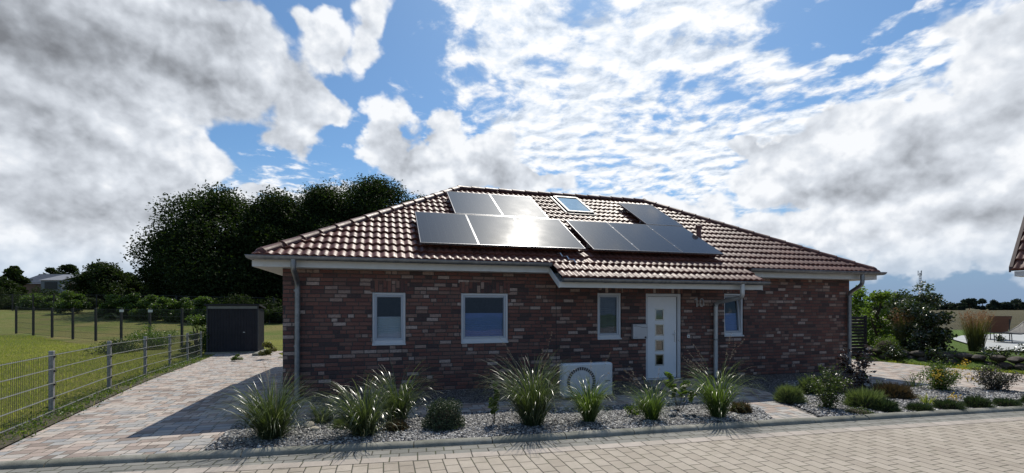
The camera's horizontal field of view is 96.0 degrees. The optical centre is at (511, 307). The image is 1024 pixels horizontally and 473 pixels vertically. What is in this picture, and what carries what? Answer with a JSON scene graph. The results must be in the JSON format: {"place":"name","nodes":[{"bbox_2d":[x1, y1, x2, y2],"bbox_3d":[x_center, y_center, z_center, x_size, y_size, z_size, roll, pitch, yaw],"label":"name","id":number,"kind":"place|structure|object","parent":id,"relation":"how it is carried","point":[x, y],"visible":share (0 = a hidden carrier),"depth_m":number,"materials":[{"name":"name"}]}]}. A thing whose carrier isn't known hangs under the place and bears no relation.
{"place":"outdoors","nodes":[
{"label":"outdoors","id":0,"kind":"place"},
{"bbox_2d":[0,335,196,435],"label":"lawn grass","id":1,"kind":"structure","parent":0,"point":[40,339],"depth_m":16.18,"materials":[{"name":"plant"}]},
{"bbox_2d":[0,351,302,460],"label":"driveway","id":2,"kind":"structure","parent":0,"point":[154,416],"depth_m":7.40,"materials":[{"name":"concrete"}]},
{"bbox_2d":[258,341,276,355],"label":"shrub","id":3,"kind":"object","parent":2,"relation":"on","point":[272,349],"visible":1,"depth_m":17.71,"materials":[{"name":"green plant"}]},
{"bbox_2d":[205,401,773,450],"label":"gravel","id":4,"kind":"structure","parent":0,"point":[477,424],"depth_m":6.70,"materials":[{"name":"gravel"}]},
{"bbox_2d":[190,361,330,448],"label":"ornamental grass","id":5,"kind":"object","parent":4,"relation":"on","point":[270,421],"depth_m":6.04,"materials":[{"name":"plant"}]},
{"bbox_2d":[303,394,339,423],"bbox_3d":[-2.853,1.524,6.975,0.829,0.445,0.786,0,0,0],"label":"shrub","id":6,"kind":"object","parent":4,"relation":"on","point":[316,418],"depth_m":6.94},
{"bbox_2d":[302,370,407,440],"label":"ornamental grass","id":7,"kind":"object","parent":4,"relation":"on","point":[360,420],"depth_m":6.17,"materials":[{"name":"plant"}]},
{"bbox_2d":[345,360,446,421],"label":"ornamental grass","id":8,"kind":"object","parent":4,"relation":"on","point":[401,400],"depth_m":6.99,"materials":[{"name":"plant"}]},
{"bbox_2d":[381,418,410,431],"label":"cushion plant","id":9,"kind":"object","parent":4,"relation":"on","point":[403,426],"visible":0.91,"depth_m":6.51,"materials":[{"name":"green plant"}]},
{"bbox_2d":[421,396,465,430],"bbox_3d":[-1.001,1.529,6.722,0.668,0.462,0.671,0,0,-29],"label":"dwarf conifer","id":10,"kind":"object","parent":4,"relation":"on","point":[445,416],"visible":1,"depth_m":6.58,"materials":[{"name":"green plant"}]},
{"bbox_2d":[488,381,500,423],"bbox_3d":[-0.261,1.428,6.886,0.170,0.686,0.204,0,0,26],"label":"sapling","id":11,"kind":"object","parent":4,"relation":"on","point":[494,404],"visible":0.91,"depth_m":6.86,"materials":[{"name":"green plant"}]},
{"bbox_2d":[472,335,590,426],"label":"ornamental grass","id":12,"kind":"object","parent":4,"relation":"on","point":[530,401],"depth_m":6.73,"materials":[{"name":"plant"}]},
{"bbox_2d":[551,353,625,421],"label":"ornamental grass","id":13,"kind":"object","parent":4,"relation":"on","point":[588,410],"depth_m":6.95,"materials":[{"name":"plant"}]},
{"bbox_2d":[624,403,642,414],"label":"cushion plant","id":14,"kind":"object","parent":4,"relation":"on","point":[631,409],"visible":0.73,"depth_m":7.42,"materials":[{"name":"green plant"}]},
{"bbox_2d":[620,366,680,419],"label":"ornamental grass","id":15,"kind":"object","parent":4,"relation":"on","point":[651,407],"depth_m":7.10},
{"bbox_2d":[663,371,699,411],"bbox_3d":[2.766,1.423,7.690,0.444,0.700,0.615,0,0,-20],"label":"sapling","id":16,"kind":"object","parent":4,"relation":"on","point":[670,381],"visible":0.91,"depth_m":7.67,"materials":[{"name":"green plant"}]},
{"bbox_2d":[666,333,767,417],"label":"ornamental grass","id":17,"kind":"object","parent":4,"relation":"on","point":[718,406],"depth_m":7.23,"materials":[{"name":"plant"}]},
{"bbox_2d":[728,399,753,413],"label":"cushion plant","id":18,"kind":"object","parent":4,"relation":"on","point":[747,408],"visible":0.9,"depth_m":7.58,"materials":[{"name":"brown plant"}]},
{"bbox_2d":[0,298,1023,450],"bbox_3d":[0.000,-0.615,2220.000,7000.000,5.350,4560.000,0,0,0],"label":"ground","id":19,"kind":"structure","parent":0,"point":[273,333],"depth_m":26.41,"materials":[{"name":"plant"}]},
{"bbox_2d":[0,286,19,308],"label":"bush","id":20,"kind":"object","parent":19,"relation":"on","point":[3,291],"visible":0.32,"depth_m":62.28,"materials":[{"name":"green plant"}]},
{"bbox_2d":[0,275,24,299],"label":"hill tree","id":21,"kind":"object","parent":19,"relation":"on","point":[6,283],"visible":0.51,"depth_m":80.03,"materials":[{"name":"green plant"}]},
{"bbox_2d":[2,266,32,295],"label":"hill tree","id":22,"kind":"object","parent":19,"relation":"on","point":[14,273],"visible":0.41,"depth_m":87.73,"materials":[{"name":"green plant"}]},
{"bbox_2d":[0,292,45,309],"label":"bush","id":23,"kind":"object","parent":19,"relation":"on","point":[3,306],"visible":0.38,"depth_m":59.22,"materials":[{"name":"green plant"}]},
{"bbox_2d":[14,293,44,309],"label":"bush","id":24,"kind":"object","parent":19,"relation":"on","point":[27,301],"visible":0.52,"depth_m":56.44,"materials":[{"name":"green plant"}]},
{"bbox_2d":[30,285,59,296],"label":"bush","id":25,"kind":"object","parent":19,"relation":"on","point":[36,291],"visible":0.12,"depth_m":65.97,"materials":[{"name":"green plant"}]},
{"bbox_2d":[38,295,66,309],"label":"bush","id":26,"kind":"object","parent":19,"relation":"on","point":[44,303],"visible":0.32,"depth_m":55.26,"materials":[{"name":"green plant"}]},
{"bbox_2d":[24,274,81,297],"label":"hill house","id":27,"kind":"structure","parent":19,"relation":"on","point":[49,281],"depth_m":96.00,"materials":[{"name":"brick"}]},
{"bbox_2d":[56,264,79,273],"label":"hill tree","id":28,"kind":"object","parent":19,"relation":"on","point":[69,268],"visible":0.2,"depth_m":115.96,"materials":[{"name":"green plant"}]},
{"bbox_2d":[50,290,92,312],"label":"bush","id":29,"kind":"object","parent":19,"relation":"on","point":[75,301],"visible":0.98,"depth_m":49.66,"materials":[{"name":"green plant"}]},
{"bbox_2d":[81,297,104,309],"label":"bush","id":30,"kind":"object","parent":19,"relation":"on","point":[92,300],"visible":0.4,"depth_m":59.45,"materials":[{"name":"green plant"}]},
{"bbox_2d":[0,294,185,310],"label":"paddock fence","id":31,"kind":"object","parent":19,"relation":"on","point":[56,300],"visible":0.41,"depth_m":54.03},
{"bbox_2d":[58,259,132,302],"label":"hill tree","id":32,"kind":"object","parent":19,"relation":"on","point":[104,278],"visible":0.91,"depth_m":82.34,"materials":[{"name":"green plant"}]},
{"bbox_2d":[0,359,199,447],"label":"verge","id":33,"kind":"structure","parent":19,"relation":"on","point":[18,437],"depth_m":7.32,"materials":[{"name":"plant"}]},
{"bbox_2d":[0,355,209,444],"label":"weeds","id":34,"kind":"object","parent":33,"relation":"on","point":[68,407],"visible":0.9,"depth_m":8.12,"materials":[{"name":"green plant"}]},
{"bbox_2d":[0,331,201,434],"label":"wire fence","id":35,"kind":"object","parent":19,"relation":"on","point":[52,383],"visible":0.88,"depth_m":8.35,"materials":[{"name":"metal"}]},
{"bbox_2d":[15,306,205,346],"bbox_3d":[-25.610,1.022,28.331,25.942,2.216,0.174,0,0,28],"label":"meadow fence","id":36,"kind":"object","parent":19,"relation":"on","point":[149,311],"visible":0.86,"depth_m":28.34,"materials":[{"name":"metal"}]},
{"bbox_2d":[93,294,130,318],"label":"bush","id":37,"kind":"object","parent":19,"relation":"on","point":[108,307],"visible":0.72,"depth_m":44.64,"materials":[{"name":"green plant"}]},
{"bbox_2d":[83,337,141,353],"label":"shrub","id":38,"kind":"object","parent":19,"relation":"on","point":[115,347],"visible":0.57,"depth_m":20.73,"materials":[{"name":"green plant"}]},
{"bbox_2d":[113,272,143,296],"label":"hill tree","id":39,"kind":"object","parent":19,"relation":"on","point":[132,286],"visible":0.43,"depth_m":91.14,"materials":[{"name":"green plant"}]},
{"bbox_2d":[113,292,146,315],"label":"bush","id":40,"kind":"object","parent":19,"relation":"on","point":[133,301],"visible":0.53,"depth_m":44.74,"materials":[{"name":"green plant"}]},
{"bbox_2d":[128,294,162,319],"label":"bush","id":41,"kind":"object","parent":19,"relation":"on","point":[146,301],"visible":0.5,"depth_m":43.46,"materials":[{"name":"green plant"}]},
{"bbox_2d":[125,323,178,347],"bbox_3d":[-17.935,1.399,23.057,2.154,1.247,2.252,0,0,45],"label":"shrub","id":42,"kind":"object","parent":19,"relation":"on","point":[156,341],"visible":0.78,"depth_m":22.81,"materials":[{"name":"green plant"}]},
{"bbox_2d":[132,230,188,299],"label":"deciduous tree","id":43,"kind":"object","parent":19,"relation":"on","point":[153,287],"visible":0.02,"depth_m":57.46,"materials":[{"name":"green plant"}]},
{"bbox_2d":[148,296,181,320],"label":"bush","id":44,"kind":"object","parent":19,"relation":"on","point":[165,302],"visible":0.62,"depth_m":42.34,"materials":[{"name":"green plant"}]},
{"bbox_2d":[167,297,194,320],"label":"bush","id":45,"kind":"object","parent":19,"relation":"on","point":[185,303],"visible":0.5,"depth_m":42.30,"materials":[{"name":"green plant"}]},
{"bbox_2d":[180,314,208,353],"bbox_3d":[-13.976,1.306,20.755,1.781,2.056,1.291,0,0,25],"label":"shrub","id":46,"kind":"object","parent":19,"relation":"on","point":[195,321],"visible":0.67,"depth_m":20.49,"materials":[{"name":"green plant"}]},
{"bbox_2d":[189,296,213,319],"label":"bush","id":47,"kind":"object","parent":19,"relation":"on","point":[199,302],"visible":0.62,"depth_m":41.51,"materials":[{"name":"green plant"}]},
{"bbox_2d":[122,179,282,306],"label":"deciduous tree","id":48,"kind":"object","parent":19,"relation":"on","point":[197,230],"visible":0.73,"depth_m":53.22,"materials":[{"name":"green plant"}]},
{"bbox_2d":[204,304,265,354],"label":"garden shed","id":49,"kind":"structure","parent":19,"relation":"on","point":[234,328],"depth_m":20.53,"materials":[{"name":"metal"}]},
{"bbox_2d":[210,292,282,310],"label":"bush","id":50,"kind":"object","parent":19,"relation":"on","point":[239,300],"visible":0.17,"depth_m":44.02,"materials":[{"name":"green plant"}]},
{"bbox_2d":[213,184,317,308],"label":"deciduous tree","id":51,"kind":"object","parent":19,"relation":"on","point":[253,214],"visible":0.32,"depth_m":56.77,"materials":[{"name":"green plant"}]},
{"bbox_2d":[264,307,282,322],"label":"bush","id":52,"kind":"object","parent":19,"relation":"on","point":[276,317],"visible":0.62,"depth_m":41.15,"materials":[{"name":"green plant"}]},
{"bbox_2d":[254,197,312,277],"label":"deciduous tree","id":53,"kind":"object","parent":19,"relation":"on","point":[277,210],"visible":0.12,"depth_m":57.93,"materials":[{"name":"green plant"}]},
{"bbox_2d":[260,176,354,220],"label":"deciduous tree","id":54,"kind":"object","parent":19,"relation":"on","point":[328,186],"visible":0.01,"depth_m":70.30,"materials":[{"name":"green plant"}]},
{"bbox_2d":[266,182,355,305],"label":"deciduous tree","id":55,"kind":"object","parent":19,"relation":"on","point":[315,196],"visible":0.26,"depth_m":61.18,"materials":[{"name":"green plant"}]},
{"bbox_2d":[322,172,414,222],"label":"deciduous tree","id":56,"kind":"object","parent":19,"relation":"on","point":[368,196],"visible":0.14,"depth_m":63.20,"materials":[{"name":"green plant"}]},
{"bbox_2d":[301,381,669,407],"bbox_3d":[-0.569,1.762,9.207,7.580,0.001,1.590,0,0,-16],"label":"gravel strip","id":57,"kind":"object","parent":19,"relation":"on","point":[466,396],"visible":0.38,"depth_m":9.23,"materials":[{"name":"gravel"}]},
{"bbox_2d":[0,405,1023,469],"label":"kerb","id":58,"kind":"structure","parent":19,"relation":"on","point":[158,457],"depth_m":5.94,"materials":[{"name":"concrete"}]},
{"bbox_2d":[287,378,814,418],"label":"footpath","id":59,"kind":"structure","parent":19,"relation":"on","point":[770,406],"depth_m":8.43,"materials":[{"name":"concrete"}]},
{"bbox_2d":[560,362,611,399],"bbox_3d":[1.432,1.417,8.885,1.040,0.705,0.208,0,0,-16],"label":"heat pump","id":60,"kind":"object","parent":59,"relation":"on","point":[585,370],"visible":0.61,"depth_m":8.78,"materials":[{"name":"metal"}]},
{"bbox_2d":[244,185,886,397],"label":"brick house","id":61,"kind":"structure","parent":19,"relation":"on","point":[452,287],"depth_m":10.52,"materials":[{"name":"brown brick"}]},
{"bbox_2d":[372,292,405,345],"bbox_3d":[-2.548,0.233,9.553,0.671,1.088,0.152,0,0,-16],"label":"window","id":62,"kind":"structure","parent":61,"relation":"in","point":[385,330],"depth_m":9.59,"materials":[{"name":"white plastic"}]},
{"bbox_2d":[461,293,508,343],"bbox_3d":[-0.603,0.233,10.096,1.051,1.088,0.152,0,0,-16],"label":"window","id":63,"kind":"structure","parent":61,"relation":"in","point":[475,327],"depth_m":10.13,"materials":[{"name":"white plastic"}]},
{"bbox_2d":[598,293,621,339],"bbox_3d":[2.282,0.205,10.904,0.621,1.093,0.152,0,0,-16],"label":"window","id":64,"kind":"structure","parent":61,"relation":"in","point":[606,306],"depth_m":10.95,"materials":[{"name":"white plastic"}]},
{"bbox_2d":[632,324,647,338],"bbox_3d":[3.043,0.570,10.994,0.380,0.360,0.112,0,0,-16],"label":"wall mailbox","id":65,"kind":"object","parent":61,"relation":"attached to","point":[639,331],"depth_m":10.94,"materials":[{"name":"silver metal"}]},
{"bbox_2d":[648,296,676,377],"bbox_3d":[3.678,0.725,11.275,0.827,1.991,0.126,0,0,-16],"label":"door","id":66,"kind":"structure","parent":61,"relation":"in","point":[662,311],"depth_m":11.29,"materials":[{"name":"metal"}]},
{"bbox_2d":[724,294,743,336],"bbox_3d":[5.659,0.193,11.876,0.601,1.098,0.208,0,0,-16],"label":"window","id":67,"kind":"structure","parent":61,"relation":"in","point":[730,324],"depth_m":11.92,"materials":[{"name":"white plastic"}]},
{"bbox_2d":[708,371,867,416],"bbox_3d":[9.284,1.758,10.453,9.940,0.001,4.579,0,0,-12],"label":"planting bed","id":68,"kind":"object","parent":19,"relation":"on","point":[769,383],"visible":0.18,"depth_m":11.18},
{"bbox_2d":[772,382,809,404],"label":"lavender","id":69,"kind":"object","parent":68,"relation":"on","point":[787,393],"visible":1,"depth_m":8.41,"materials":[{"name":"green plant"}]},
{"bbox_2d":[795,374,823,394],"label":"lavender","id":70,"kind":"object","parent":68,"relation":"on","point":[804,388],"visible":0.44,"depth_m":9.28,"materials":[{"name":"green plant"}]},
{"bbox_2d":[797,363,853,409],"bbox_3d":[5.408,1.368,7.949,0.691,0.810,0.784,0,0,0],"label":"leafy shrub","id":71,"kind":"object","parent":68,"relation":"on","point":[832,390],"visible":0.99,"depth_m":7.91,"materials":[{"name":"green plant"}]},
{"bbox_2d":[812,371,861,393],"bbox_3d":[6.726,1.541,9.600,1.048,0.438,1.042,0,0,33],"label":"shrub","id":72,"kind":"object","parent":68,"relation":"on","point":[854,384],"visible":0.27,"depth_m":9.41,"materials":[{"name":"plant"}]},
{"bbox_2d":[836,344,876,389],"bbox_3d":[7.343,1.271,9.804,0.716,1.012,0.704,0,0,39],"label":"dark shrub","id":73,"kind":"object","parent":68,"relation":"on","point":[863,364],"visible":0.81,"depth_m":9.71,"materials":[{"name":"purple plant"}]},
{"bbox_2d":[841,405,874,414],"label":"creeping plant","id":74,"kind":"object","parent":68,"relation":"on","point":[856,410],"visible":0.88,"depth_m":7.57,"materials":[{"name":"green plant"}]},
{"bbox_2d":[867,396,903,412],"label":"lavender","id":75,"kind":"object","parent":68,"relation":"on","point":[886,405],"visible":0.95,"depth_m":7.69,"materials":[{"name":"green plant"}]},
{"bbox_2d":[870,380,920,398],"bbox_3d":[7.463,1.585,8.999,0.876,0.349,0.913,0,0,0],"label":"brown cushion","id":76,"kind":"object","parent":68,"relation":"on","point":[896,391],"visible":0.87,"depth_m":8.86,"materials":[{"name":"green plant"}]},
{"bbox_2d":[903,401,935,411],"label":"thrift tuft","id":77,"kind":"object","parent":68,"relation":"on","point":[917,406],"visible":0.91,"depth_m":7.73,"materials":[{"name":"green plant"}]},
{"bbox_2d":[910,357,961,390],"bbox_3d":[9.036,1.410,9.772,0.860,0.728,0.822,0,0,-36],"label":"flowering shrub","id":78,"kind":"object","parent":68,"relation":"on","point":[946,379],"visible":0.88,"depth_m":9.68,"materials":[{"name":"green plant"}]},
{"bbox_2d":[928,359,979,384],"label":"yellow flowers","id":79,"kind":"object","parent":78,"relation":"attached to","point":[965,362],"visible":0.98,"depth_m":9.49,"materials":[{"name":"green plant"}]},
{"bbox_2d":[930,396,967,410],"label":"thrift tuft","id":80,"kind":"object","parent":68,"relation":"on","point":[948,404],"visible":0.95,"depth_m":7.85,"materials":[{"name":"green plant"}]},
{"bbox_2d":[964,363,1023,390],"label":"flowering shrub","id":81,"kind":"object","parent":68,"relation":"on","point":[999,383],"visible":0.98,"depth_m":9.69,"materials":[{"name":"green plant"}]},
{"bbox_2d":[852,315,866,356],"bbox_3d":[11.986,1.010,16.020,0.840,1.480,0.080,0,0,-16],"label":"slatted screen","id":82,"kind":"object","parent":19,"relation":"on","point":[859,336],"visible":0.51,"depth_m":16.04,"materials":[{"name":"wood"}]},
{"bbox_2d":[852,284,892,338],"bbox_3d":[14.326,0.385,18.828,1.706,2.745,1.608,0,0,-8],"label":"garden tree","id":83,"kind":"object","parent":19,"relation":"on","point":[860,302],"visible":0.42,"depth_m":18.78,"materials":[{"name":"green plant"}]},
{"bbox_2d":[855,289,896,345],"bbox_3d":[13.729,0.535,17.263,1.464,2.446,1.423,0,0,36],"label":"garden tree","id":84,"kind":"object","parent":19,"relation":"on","point":[876,301],"visible":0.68,"depth_m":17.20,"materials":[{"name":"green plant"}]},
{"bbox_2d":[871,335,903,351],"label":"garden plant","id":85,"kind":"object","parent":19,"relation":"on","point":[883,344],"visible":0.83,"depth_m":15.77,"materials":[{"name":"green plant"}]},
{"bbox_2d":[868,289,918,343],"bbox_3d":[15.562,0.500,18.399,1.717,2.506,2.343,0,0,-36],"label":"garden tree","id":86,"kind":"object","parent":19,"relation":"on","point":[896,297],"visible":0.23,"depth_m":18.37,"materials":[{"name":"green plant"}]},
{"bbox_2d":[881,344,907,360],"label":"garden plant","id":87,"kind":"object","parent":19,"relation":"on","point":[896,354],"visible":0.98,"depth_m":15.15,"materials":[{"name":"green plant"}]},
{"bbox_2d":[889,308,913,347],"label":"reed grass","id":88,"kind":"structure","parent":19,"relation":"on","point":[901,337],"depth_m":16.02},
{"bbox_2d":[886,280,947,329],"bbox_3d":[14.677,0.379,16.526,1.784,2.753,1.840,0,0,0],"label":"garden tree","id":89,"kind":"object","parent":19,"relation":"on","point":[907,301],"visible":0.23,"depth_m":16.67,"materials":[{"name":"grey plant"}]},
{"bbox_2d":[884,292,957,350],"bbox_3d":[14.094,0.604,15.786,1.758,2.306,1.998,0,0,0],"label":"garden tree","id":90,"kind":"object","parent":19,"relation":"on","point":[925,333],"visible":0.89,"depth_m":15.49,"materials":[{"name":"green plant"}]},
{"bbox_2d":[852,347,1023,369],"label":"rock wall","id":91,"kind":"structure","parent":19,"relation":"on","point":[1017,361],"depth_m":14.04,"materials":[{"name":"stone"}]},
{"bbox_2d":[977,345,1019,361],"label":"garden plant","id":92,"kind":"object","parent":91,"relation":"on","point":[990,353],"visible":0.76,"depth_m":13.60,"materials":[{"name":"green plant"}]},
{"bbox_2d":[919,345,957,362],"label":"garden plant","id":93,"kind":"object","parent":19,"relation":"on","point":[927,352],"visible":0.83,"depth_m":14.47,"materials":[{"name":"green plant"}]},
{"bbox_2d":[853,358,1023,373],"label":"lawn grass","id":94,"kind":"structure","parent":19,"relation":"on","point":[913,363],"depth_m":13.59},
{"bbox_2d":[948,302,967,309],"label":"tree","id":95,"kind":"object","parent":19,"relation":"on","point":[960,306],"visible":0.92,"depth_m":298.60,"materials":[{"name":"green plant"}]},
{"bbox_2d":[960,298,977,309],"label":"tree","id":96,"kind":"object","parent":19,"relation":"on","point":[972,303],"visible":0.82,"depth_m":312.40,"materials":[{"name":"green plant"}]},
{"bbox_2d":[955,310,994,351],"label":"reed grass","id":97,"kind":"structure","parent":19,"relation":"on","point":[975,337],"depth_m":14.99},
{"bbox_2d":[986,299,1001,309],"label":"tree","id":98,"kind":"object","parent":19,"relation":"on","point":[993,305],"visible":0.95,"depth_m":299.28,"materials":[{"name":"green plant"}]},
{"bbox_2d":[998,301,1015,309],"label":"tree","id":99,"kind":"object","parent":19,"relation":"on","point":[1007,305],"visible":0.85,"depth_m":312.11,"materials":[{"name":"green plant"}]},
{"bbox_2d":[1009,216,1023,276],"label":"neighbour house","id":100,"kind":"structure","parent":19,"relation":"on","point":[1016,265],"depth_m":12.05,"materials":[{"name":"tile"}]},
{"bbox_2d":[0,0,1023,305],"label":"sky","id":101,"kind":"structure","parent":0,"point":[887,136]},
{"bbox_2d":[207,420,1023,472],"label":"road","id":102,"kind":"structure","parent":0,"point":[992,447],"depth_m":5.43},
{"bbox_2d":[0,411,1023,472],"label":"road channel","id":103,"kind":"object","parent":102,"relation":"on","point":[178,464],"visible":1,"depth_m":5.77,"materials":[{"name":"concrete"}]},
{"bbox_2d":[115,417,1023,472],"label":"road edge course","id":104,"kind":"object","parent":102,"relation":"on","point":[400,458],"visible":1,"depth_m":5.69,"materials":[{"name":"concrete"}]},
{"bbox_2d":[783,380,1023,416],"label":"gravel","id":105,"kind":"structure","parent":0,"point":[819,411],"depth_m":8.93,"materials":[{"name":"gravel"}]},
{"bbox_2d":[841,384,889,408],"bbox_3d":[6.231,1.536,8.103,0.834,0.448,0.843,0,0,-31],"label":"lavender","id":106,"kind":"object","parent":105,"relation":"on","point":[861,397],"visible":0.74,"depth_m":8.01,"materials":[{"name":"green plant"}]},
{"bbox_2d":[962,394,995,407],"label":"thrift tuft","id":107,"kind":"object","parent":105,"relation":"on","point":[971,401],"visible":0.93,"depth_m":7.96,"materials":[{"name":"green plant"}]},
{"bbox_2d":[991,396,1023,406],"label":"thrift tuft","id":108,"kind":"object","parent":105,"relation":"on","point":[1003,402],"visible":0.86,"depth_m":8.10,"materials":[{"name":"green plant"}]},
{"bbox_2d":[852,359,1023,391],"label":"driveway","id":109,"kind":"structure","parent":0,"point":[887,372],"depth_m":12.07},
{"bbox_2d":[953,334,1023,350],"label":"patio","id":110,"kind":"structure","parent":0,"point":[1016,339],"depth_m":19.27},
{"bbox_2d":[984,316,1011,339],"bbox_3d":[21.523,0.892,20.567,0.736,1.060,1.319,0,0,30],"label":"patio lounger","id":111,"kind":"object","parent":110,"relation":"on","point":[1002,323],"visible":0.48,"depth_m":20.14,"materials":[{"name":"brown fabric"}]},
{"bbox_2d":[987,321,1023,342],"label":"patio lounger","id":112,"kind":"object","parent":110,"relation":"on","point":[1018,329],"visible":0.94,"depth_m":19.00,"materials":[{"name":"metal"}]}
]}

